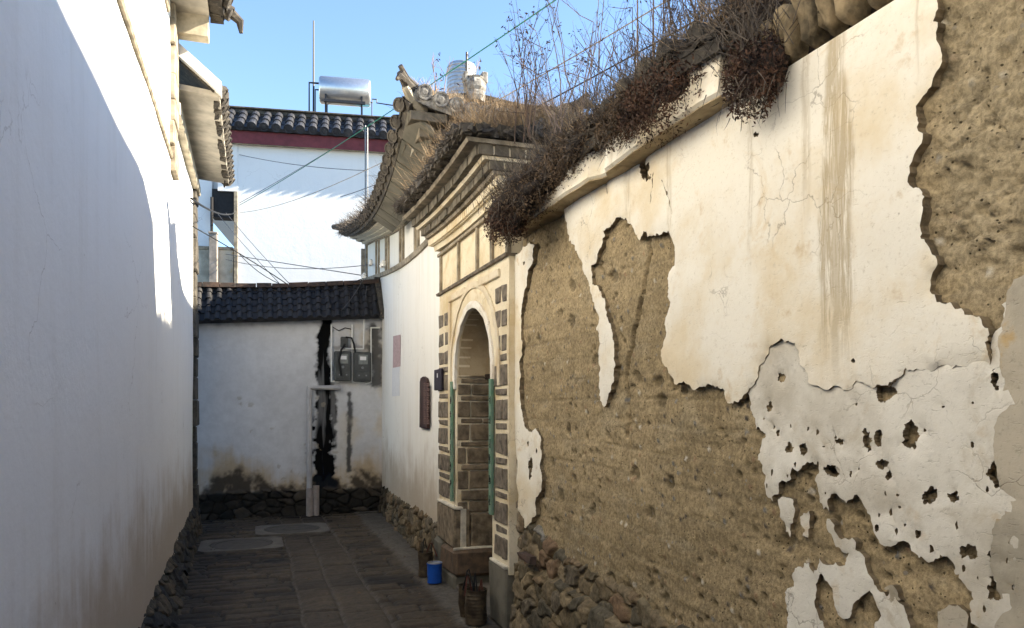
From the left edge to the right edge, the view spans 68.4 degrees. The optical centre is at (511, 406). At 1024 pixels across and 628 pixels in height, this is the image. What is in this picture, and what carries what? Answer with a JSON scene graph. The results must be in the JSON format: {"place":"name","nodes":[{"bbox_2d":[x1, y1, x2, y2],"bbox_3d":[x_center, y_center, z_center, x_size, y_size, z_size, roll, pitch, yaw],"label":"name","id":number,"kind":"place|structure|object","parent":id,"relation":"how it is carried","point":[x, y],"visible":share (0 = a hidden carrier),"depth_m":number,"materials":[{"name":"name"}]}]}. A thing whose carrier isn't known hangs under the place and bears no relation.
{"place":"outdoors","nodes":[
{"label":"outdoors","id":0,"kind":"place"},
{"bbox_2d":[174,511,502,627],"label":"paving","id":1,"kind":"structure","parent":0,"point":[330,563],"depth_m":6.82,"materials":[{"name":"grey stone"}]},
{"bbox_2d":[197,536,283,554],"bbox_3d":[-3.105,1.604,8.649,0.900,0.052,0.774,0,0,-19],"label":"manhole cover","id":2,"kind":"object","parent":1,"relation":"on","point":[226,546],"visible":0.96,"depth_m":8.56,"materials":[{"name":"concrete"}]},
{"bbox_2d":[255,523,329,536],"bbox_3d":[-2.840,1.604,9.726,0.900,0.052,0.774,0,0,-19],"label":"manhole cover","id":3,"kind":"object","parent":1,"relation":"on","point":[284,530],"visible":0.98,"depth_m":9.64,"materials":[{"name":"concrete"}]},
{"bbox_2d":[313,485,318,515],"bbox_3d":[-2.890,1.422,11.104,0.089,0.502,0.089,0,0,3],"label":"pipe stub","id":4,"kind":"object","parent":1,"relation":"on","point":[315,500],"visible":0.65,"depth_m":11.07,"materials":[{"name":"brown plastic"}]},
{"bbox_2d":[418,538,436,576],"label":"potted plant","id":5,"kind":"object","parent":1,"relation":"on","point":[425,557],"visible":0.77,"depth_m":6.96,"materials":[{"name":"black metal"}]},
{"bbox_2d":[427,561,441,583],"bbox_3d":[-0.694,1.488,6.750,0.142,0.179,0.142,0,0,-19],"label":"paint tin","id":6,"kind":"object","parent":1,"relation":"on","point":[434,572],"visible":1,"depth_m":6.70,"materials":[{"name":"blue metal"}]},
{"bbox_2d":[331,64,594,560],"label":"tiled hall","id":7,"kind":"structure","parent":1,"relation":"on","point":[408,274],"depth_m":8.49,"materials":[{"name":"paint"}]},
{"bbox_2d":[368,259,372,265],"bbox_3d":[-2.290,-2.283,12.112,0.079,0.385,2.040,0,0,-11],"label":"insulator","id":8,"kind":"object","parent":7,"relation":"attached to","point":[370,262],"visible":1,"depth_m":11.13,"materials":[{"name":"white paint"}]},
{"bbox_2d":[226,259,365,268],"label":"cable","id":9,"kind":"object","parent":8,"relation":"attached to","point":[300,268],"visible":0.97,"depth_m":13.02,"materials":[{"name":"black rubber"}]},
{"bbox_2d":[379,260,385,267],"bbox_3d":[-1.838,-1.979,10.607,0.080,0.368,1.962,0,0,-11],"label":"insulator","id":10,"kind":"object","parent":7,"relation":"attached to","point":[382,264],"visible":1,"depth_m":9.66,"materials":[{"name":"white ceramic"}]},
{"bbox_2d":[392,367,399,395],"bbox_3d":[-1.555,-0.329,10.070,0.006,0.388,0.684,0,0,-17],"label":"paper notice","id":11,"kind":"object","parent":7,"relation":"attached to","point":[396,381],"visible":1,"depth_m":9.98,"materials":[{"name":"white paper"}]},
{"bbox_2d":[393,335,400,367],"bbox_3d":[-1.534,-0.735,10.005,0.004,0.444,0.675,0,0,-17],"label":"paper notice","id":12,"kind":"object","parent":7,"relation":"attached to","point":[396,350],"visible":1,"depth_m":9.95,"materials":[{"name":"pink paper"}]},
{"bbox_2d":[419,376,429,428],"bbox_3d":[-0.916,-0.041,7.950,0.034,0.550,0.567,0,0,-17],"label":"plaque","id":13,"kind":"object","parent":7,"relation":"attached to","point":[424,413],"visible":1,"depth_m":7.91,"materials":[{"name":"brown wood"}]},
{"bbox_2d":[431,53,453,90],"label":"bare shrub","id":14,"kind":"object","parent":7,"relation":"on","point":[433,66],"visible":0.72,"depth_m":7.34,"materials":[{"name":"plant"}]},
{"bbox_2d":[456,48,491,84],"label":"bare shrub","id":15,"kind":"object","parent":7,"relation":"on","point":[476,67],"visible":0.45,"depth_m":8.16,"materials":[{"name":"brown plant"}]},
{"bbox_2d":[341,9,715,196],"bbox_3d":[-0.956,-2.818,8.400,0.009,1.714,10.443,0,0,-23],"label":"cable","id":16,"kind":"object","parent":7,"relation":"attached to","point":[559,94],"visible":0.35,"depth_m":5.04,"materials":[{"name":"black metal"}]},
{"bbox_2d":[329,0,754,239],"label":"dead weeds","id":17,"kind":"object","parent":7,"relation":"on","point":[363,206],"visible":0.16,"depth_m":3.73,"materials":[{"name":"brown plant"}]},
{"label":"insulator","id":18,"kind":"object","parent":7,"relation":"attached to","visible":0},
{"bbox_2d":[226,254,360,275],"bbox_3d":[-4.132,-2.580,13.563,0.013,1.277,6.046,0,0,-39],"label":"cable","id":19,"kind":"object","parent":18,"relation":"attached to","point":[297,265],"visible":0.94,"depth_m":12.98,"materials":[{"name":"black rubber"}]},
{"bbox_2d":[239,254,362,282],"bbox_3d":[-3.989,-2.552,13.561,0.014,1.355,5.978,0,0,-37],"label":"cable","id":20,"kind":"object","parent":18,"relation":"attached to","point":[273,280],"visible":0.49,"depth_m":14.70,"materials":[{"name":"black rubber"}]},
{"bbox_2d":[458,569,472,616],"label":"potted plant","id":21,"kind":"object","parent":1,"relation":"on","point":[461,600],"visible":0.52,"depth_m":5.62,"materials":[{"name":"black metal"}]},
{"bbox_2d":[462,572,487,625],"bbox_3d":[-0.267,1.391,5.473,0.181,0.371,0.296,0,0,-7],"label":"potted plant","id":22,"kind":"object","parent":1,"relation":"on","point":[475,607],"visible":1,"depth_m":5.42,"materials":[{"name":"black metal"}]},
{"bbox_2d":[394,117,563,627],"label":"gateway","id":23,"kind":"object","parent":1,"relation":"on","point":[476,294],"visible":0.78,"depth_m":6.18,"materials":[{"name":"paint"}]},
{"bbox_2d":[434,369,442,389],"bbox_3d":[-0.695,-0.251,7.117,0.027,0.197,0.288,0,0,-19],"label":"plaque","id":24,"kind":"object","parent":23,"relation":"attached to","point":[438,379],"visible":1,"depth_m":7.08,"materials":[{"name":"blue metal"}]},
{"bbox_2d":[450,382,453,501],"bbox_3d":[-0.533,0.311,6.650,0.026,1.060,0.061,0,0,-19],"label":"couplet strip","id":25,"kind":"object","parent":23,"relation":"attached to","point":[451,443],"visible":1,"depth_m":6.62,"materials":[{"name":"paper"}]},
{"bbox_2d":[488,379,493,514],"bbox_3d":[-0.155,0.299,5.558,0.028,1.001,0.062,0,0,-19],"label":"couplet strip","id":26,"kind":"object","parent":23,"relation":"attached to","point":[491,447],"visible":1,"depth_m":5.53,"materials":[{"name":"green paper"}]},
{"bbox_2d":[509,0,1023,627],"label":"earthen wall","id":27,"kind":"structure","parent":1,"relation":"on","point":[769,370],"depth_m":2.54,"materials":[{"name":"beige paint"}]},
{"bbox_2d":[455,149,550,255],"bbox_3d":[-0.047,-1.288,4.655,0.640,0.643,0.596,0,0,-8],"label":"dried plant","id":28,"kind":"object","parent":27,"relation":"hanging from","point":[511,228],"visible":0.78,"depth_m":4.66,"materials":[{"name":"moss"},{"name":"brown leaf"},{"name":"grey grass"}]},
{"bbox_2d":[476,124,552,229],"bbox_3d":[0.048,-1.378,4.538,0.582,0.636,1.002,0,0,-8],"label":"dried plant","id":29,"kind":"object","parent":27,"relation":"on","point":[521,203],"visible":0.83,"depth_m":4.44,"materials":[{"name":"brown plant"}]},
{"bbox_2d":[517,551,536,564],"bbox_3d":[0.098,0.974,4.856,0.057,0.051,0.246,0,0,-19],"label":"stone","id":30,"kind":"object","parent":27,"relation":"on","point":[527,557],"visible":1,"depth_m":4.80,"materials":[{"name":"brown stone"}]},
{"bbox_2d":[494,84,583,215],"bbox_3d":[0.160,-1.440,4.440,0.694,0.651,0.957,0,0,-41],"label":"dried plant","id":31,"kind":"object","parent":27,"relation":"on","point":[539,173],"visible":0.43,"depth_m":4.29,"materials":[{"name":"brown plant"}]},
{"bbox_2d":[499,0,591,132],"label":"bare shrub","id":32,"kind":"object","parent":27,"relation":"on","point":[546,70],"visible":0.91,"depth_m":4.63,"materials":[{"name":"brown plant"}]},
{"bbox_2d":[511,61,609,186],"bbox_3d":[0.312,-1.497,4.119,0.583,0.645,1.031,0,0,-19],"label":"dried plant","id":33,"kind":"object","parent":27,"relation":"on","point":[569,157],"visible":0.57,"depth_m":4.01,"materials":[{"name":"brown plant"}]},
{"bbox_2d":[387,0,737,197],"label":"dry grass","id":34,"kind":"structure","parent":27,"relation":"on","point":[505,119],"depth_m":5.19,"materials":[{"name":"plant"}]},
{"bbox_2d":[473,0,594,143],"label":"bare shrub","id":35,"kind":"object","parent":34,"relation":"on","point":[525,93],"visible":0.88,"depth_m":4.96,"materials":[{"name":"brown plant"}]},
{"bbox_2d":[544,0,636,128],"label":"bare shrub","id":36,"kind":"object","parent":34,"relation":"on","point":[591,44],"visible":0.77,"depth_m":4.24,"materials":[{"name":"brown plant"}]},
{"bbox_2d":[534,40,632,166],"bbox_3d":[0.422,-1.524,3.783,0.714,0.596,0.957,0,0,-19],"label":"dried plant","id":37,"kind":"object","parent":27,"relation":"on","point":[578,126],"visible":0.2,"depth_m":3.78,"materials":[{"name":"brown plant"}]},
{"bbox_2d":[568,25,648,106],"bbox_3d":[0.597,-1.792,4.077,0.443,0.527,0.446,0,0,41],"label":"bare shrub","id":38,"kind":"object","parent":27,"relation":"on","point":[588,53],"visible":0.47,"depth_m":4.05,"materials":[{"name":"brown plant"}]},
{"bbox_2d":[551,20,681,170],"bbox_3d":[0.555,-1.455,3.460,0.836,0.622,0.642,0,0,35],"label":"dried plant","id":39,"kind":"object","parent":27,"relation":"on","point":[613,116],"visible":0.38,"depth_m":3.46,"materials":[{"name":"brown plant"}]},
{"bbox_2d":[574,0,670,81],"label":"bare shrub","id":40,"kind":"object","parent":27,"relation":"on","point":[613,43],"visible":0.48,"depth_m":3.70,"materials":[{"name":"brown plant"}]},
{"bbox_2d":[552,0,713,158],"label":"dried plant","id":41,"kind":"object","parent":27,"relation":"on","point":[665,94],"visible":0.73,"depth_m":3.11,"materials":[{"name":"brown plant"}]},
{"bbox_2d":[636,0,638,58],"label":"plant stalk","id":42,"kind":"object","parent":27,"relation":"on","point":[637,30],"visible":0.33,"depth_m":3.70,"materials":[{"name":"brown plant"}]},
{"bbox_2d":[652,7,654,56],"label":"plant stalk","id":43,"kind":"object","parent":27,"relation":"on","point":[653,29],"visible":0.29,"depth_m":3.50,"materials":[{"name":"brown plant"}]},
{"bbox_2d":[630,0,697,52],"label":"bare shrub","id":44,"kind":"object","parent":27,"relation":"on","point":[666,8],"visible":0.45,"depth_m":3.41,"materials":[{"name":"brown plant"}]},
{"bbox_2d":[619,0,724,52],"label":"bare shrub","id":45,"kind":"object","parent":27,"relation":"on","point":[673,17],"visible":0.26,"depth_m":3.37,"materials":[{"name":"brown plant"}]},
{"bbox_2d":[632,0,721,89],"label":"dried plant","id":46,"kind":"object","parent":27,"relation":"on","point":[691,13],"visible":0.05,"depth_m":2.99,"materials":[{"name":"brown plant"}]},
{"bbox_2d":[681,0,723,20],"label":"bare shrub","id":47,"kind":"object","parent":27,"relation":"on","point":[694,8],"visible":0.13,"depth_m":3.18,"materials":[{"name":"brown plant"}]},
{"bbox_2d":[664,0,799,131],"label":"dried plant","id":48,"kind":"object","parent":27,"relation":"on","point":[762,68],"visible":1,"depth_m":2.57,"materials":[{"name":"brown plant"}]},
{"bbox_2d":[696,0,791,96],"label":"dried plant","id":49,"kind":"object","parent":27,"relation":"on","point":[738,8],"visible":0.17,"depth_m":2.71,"materials":[{"name":"brown plant"}]},
{"bbox_2d":[179,0,723,247],"label":"sky","id":50,"kind":"structure","parent":0,"point":[270,64],"materials":[{"name":"blue"}]},
{"label":"ground","id":51,"kind":"structure","parent":0,"visible":0},
{"bbox_2d":[0,0,243,627],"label":"white house","id":52,"kind":"structure","parent":51,"relation":"on","point":[89,128],"depth_m":3.32,"materials":[{"name":"paint"}]},
{"bbox_2d":[173,43,234,577],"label":"white house","id":53,"kind":"structure","parent":51,"relation":"on","point":[205,150],"depth_m":8.01,"materials":[{"name":"paint"}]},
{"bbox_2d":[191,226,284,282],"bbox_3d":[-3.557,-1.968,10.065,0.013,0.318,2.456,0,0,10],"label":"cable","id":54,"kind":"object","parent":53,"relation":"attached to","point":[237,252],"visible":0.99,"depth_m":9.82,"materials":[{"name":"black rubber"}]},
{"bbox_2d":[196,277,383,520],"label":"courtyard wall","id":55,"kind":"structure","parent":51,"relation":"on","point":[264,359],"depth_m":11.01,"materials":[{"name":"paint"}]},
{"bbox_2d":[218,214,278,282],"bbox_3d":[-4.833,-2.937,13.581,0.010,2.293,5.356,0,0,-31],"label":"cable","id":56,"kind":"object","parent":55,"relation":"attached to","point":[247,248],"visible":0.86,"depth_m":13.27,"materials":[{"name":"black rubber"}]},
{"bbox_2d":[226,213,288,282],"bbox_3d":[-4.678,-2.945,13.621,0.010,2.294,5.322,0,0,-31],"label":"cable","id":57,"kind":"object","parent":55,"relation":"attached to","point":[259,251],"visible":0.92,"depth_m":13.18,"materials":[{"name":"black rubber"}]},
{"bbox_2d":[306,488,312,515],"bbox_3d":[-2.975,1.435,11.074,0.096,0.467,0.096,0,0,3],"label":"pipe sleeve","id":58,"kind":"object","parent":55,"relation":"attached to","point":[309,501],"visible":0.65,"depth_m":11.03,"materials":[{"name":"white plastic"}]},
{"bbox_2d":[307,385,340,487],"bbox_3d":[-2.787,0.443,11.145,0.493,1.518,0.080,0,0,-19],"label":"drain pipe","id":59,"kind":"object","parent":55,"relation":"attached to","point":[309,427],"visible":1,"depth_m":11.05,"materials":[{"name":"plastic"}]},
{"bbox_2d":[331,325,338,382],"bbox_3d":[-2.639,-0.780,11.217,0.125,0.866,0.028,0,0,-19],"label":"conduit","id":60,"kind":"object","parent":55,"relation":"attached to","point":[331,358],"visible":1,"depth_m":11.19,"materials":[{"name":"white paint"}]},
{"bbox_2d":[334,351,351,380],"bbox_3d":[-2.524,-0.597,11.224,0.255,0.447,0.117,0,0,-19],"label":"electric meter","id":61,"kind":"object","parent":55,"relation":"attached to","point":[346,362],"visible":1,"depth_m":11.19,"materials":[{"name":"grey plastic"}]},
{"bbox_2d":[338,343,345,375],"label":"cable","id":62,"kind":"object","parent":61,"relation":"attached to","point":[340,353],"visible":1,"depth_m":11.13,"materials":[{"name":"black rubber"}]},
{"bbox_2d":[340,354,347,363],"bbox_3d":[-2.500,-0.704,11.185,0.132,0.143,0.014,0,0,-19],"label":"window","id":63,"kind":"structure","parent":61,"relation":"in","point":[344,357],"depth_m":11.19,"materials":[{"name":"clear glass"}]},
{"bbox_2d":[340,337,347,346],"bbox_3d":[-2.506,-0.960,11.256,0.111,0.155,0.068,0,0,-19],"label":"junction box","id":64,"kind":"object","parent":55,"relation":"attached to","point":[343,340],"visible":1,"depth_m":11.23,"materials":[{"name":"grey plastic"}]},
{"bbox_2d":[345,319,364,349],"bbox_3d":[-2.349,-1.077,11.285,0.294,0.465,0.028,0,0,-19],"label":"conduit","id":65,"kind":"object","parent":55,"relation":"attached to","point":[363,337],"visible":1,"depth_m":11.31,"materials":[{"name":"white paint"}]},
{"bbox_2d":[351,325,359,382],"bbox_3d":[-2.348,-0.787,11.317,0.132,0.874,0.028,0,0,-19],"label":"conduit","id":66,"kind":"object","parent":55,"relation":"attached to","point":[352,353],"visible":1,"depth_m":11.29,"materials":[{"name":"white paint"}]},
{"bbox_2d":[353,352,370,381],"bbox_3d":[-2.252,-0.591,11.318,0.264,0.450,0.117,0,0,-19],"label":"electric meter","id":67,"kind":"object","parent":55,"relation":"attached to","point":[361,366],"visible":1,"depth_m":11.27,"materials":[{"name":"grey plastic"}]},
{"bbox_2d":[345,336,355,352],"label":"cable","id":68,"kind":"object","parent":67,"relation":"attached to","point":[351,338],"visible":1,"depth_m":11.24,"materials":[{"name":"black rubber"}]},
{"bbox_2d":[359,355,367,363],"bbox_3d":[-2.227,-0.699,11.279,0.138,0.144,0.014,0,0,-19],"label":"window","id":69,"kind":"structure","parent":67,"relation":"in","point":[363,359],"depth_m":11.28,"materials":[{"name":"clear glass"}]},
{"bbox_2d":[365,327,379,383],"bbox_3d":[-2.111,-0.767,11.399,0.220,0.878,0.028,0,0,-19],"label":"conduit","id":70,"kind":"object","parent":55,"relation":"attached to","point":[371,350],"visible":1,"depth_m":11.38,"materials":[{"name":"white paint"}]},
{"bbox_2d":[197,86,393,286],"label":"white house","id":71,"kind":"structure","parent":51,"relation":"on","point":[301,232],"depth_m":16.17,"materials":[{"name":"paint"}]},
{"bbox_2d":[190,197,234,214],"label":"cable","id":72,"kind":"object","parent":71,"relation":"attached to","point":[196,202],"visible":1,"depth_m":10.47,"materials":[{"name":"grey rubber"}]},
{"bbox_2d":[313,20,314,110],"bbox_3d":[-4.593,-7.632,17.430,0.048,2.584,0.056,0,0,-19],"label":"vent rod","id":73,"kind":"object","parent":71,"relation":"on","point":[313,72],"visible":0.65,"depth_m":17.41,"materials":[{"name":"grey metal"}]},
{"bbox_2d":[308,76,391,114],"bbox_3d":[-3.535,-6.923,17.419,2.280,1.265,0.625,0,0,-11],"label":"water heater","id":74,"kind":"object","parent":71,"relation":"on","point":[344,91],"visible":0.84,"depth_m":17.13,"materials":[{"name":"metal"}]},
{"bbox_2d":[240,0,555,204],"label":"cable","id":75,"kind":"object","parent":71,"relation":"attached to","point":[430,84],"visible":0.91,"depth_m":7.28,"materials":[{"name":"green metal"}]},
{"bbox_2d":[240,0,666,212],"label":"cable","id":76,"kind":"object","parent":71,"relation":"attached to","point":[499,99],"visible":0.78,"depth_m":5.36,"materials":[{"name":"metal"}]},
{"bbox_2d":[365,125,365,244],"bbox_3d":[-2.844,-1.923,14.600,0.024,7.046,0.028,0,0,-19],"label":"pole","id":77,"kind":"object","parent":51,"relation":"on","point":[365,162],"visible":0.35,"depth_m":14.59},
{"bbox_2d":[240,151,327,202],"bbox_3d":[-4.304,-4.855,15.276,3.242,1.104,0.009,0,0,25],"label":"cable","id":78,"kind":"object","parent":77,"relation":"attached to","point":[282,178],"visible":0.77,"depth_m":15.46,"materials":[{"name":"black rubber"}]},
{"bbox_2d":[239,154,363,170],"bbox_3d":[-4.304,-4.949,15.276,3.242,0.771,0.012,0,0,25],"label":"cable","id":79,"kind":"object","parent":77,"relation":"attached to","point":[302,165],"visible":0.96,"depth_m":15.25,"materials":[{"name":"black rubber"}]},
{"bbox_2d":[367,127,367,197],"bbox_3d":[-2.803,-1.901,14.600,0.024,7.002,0.028,0,0,-19],"label":"pole","id":80,"kind":"object","parent":51,"relation":"on","point":[367,161],"visible":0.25,"depth_m":14.59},
{"bbox_3d":[-0.416,-1.125,15.618,3.200,5.450,2.200,0,0,-19],"label":"flat roofed house","id":81,"kind":"object","parent":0,"visible":0},
{"bbox_2d":[447,52,475,92],"bbox_3d":[-1.012,-5.430,15.181,0.594,3.161,0.634,0,0,-19],"label":"water tank","id":82,"kind":"object","parent":81,"relation":"on","point":[453,76],"visible":0.29,"depth_m":14.93,"materials":[{"name":"metal"}]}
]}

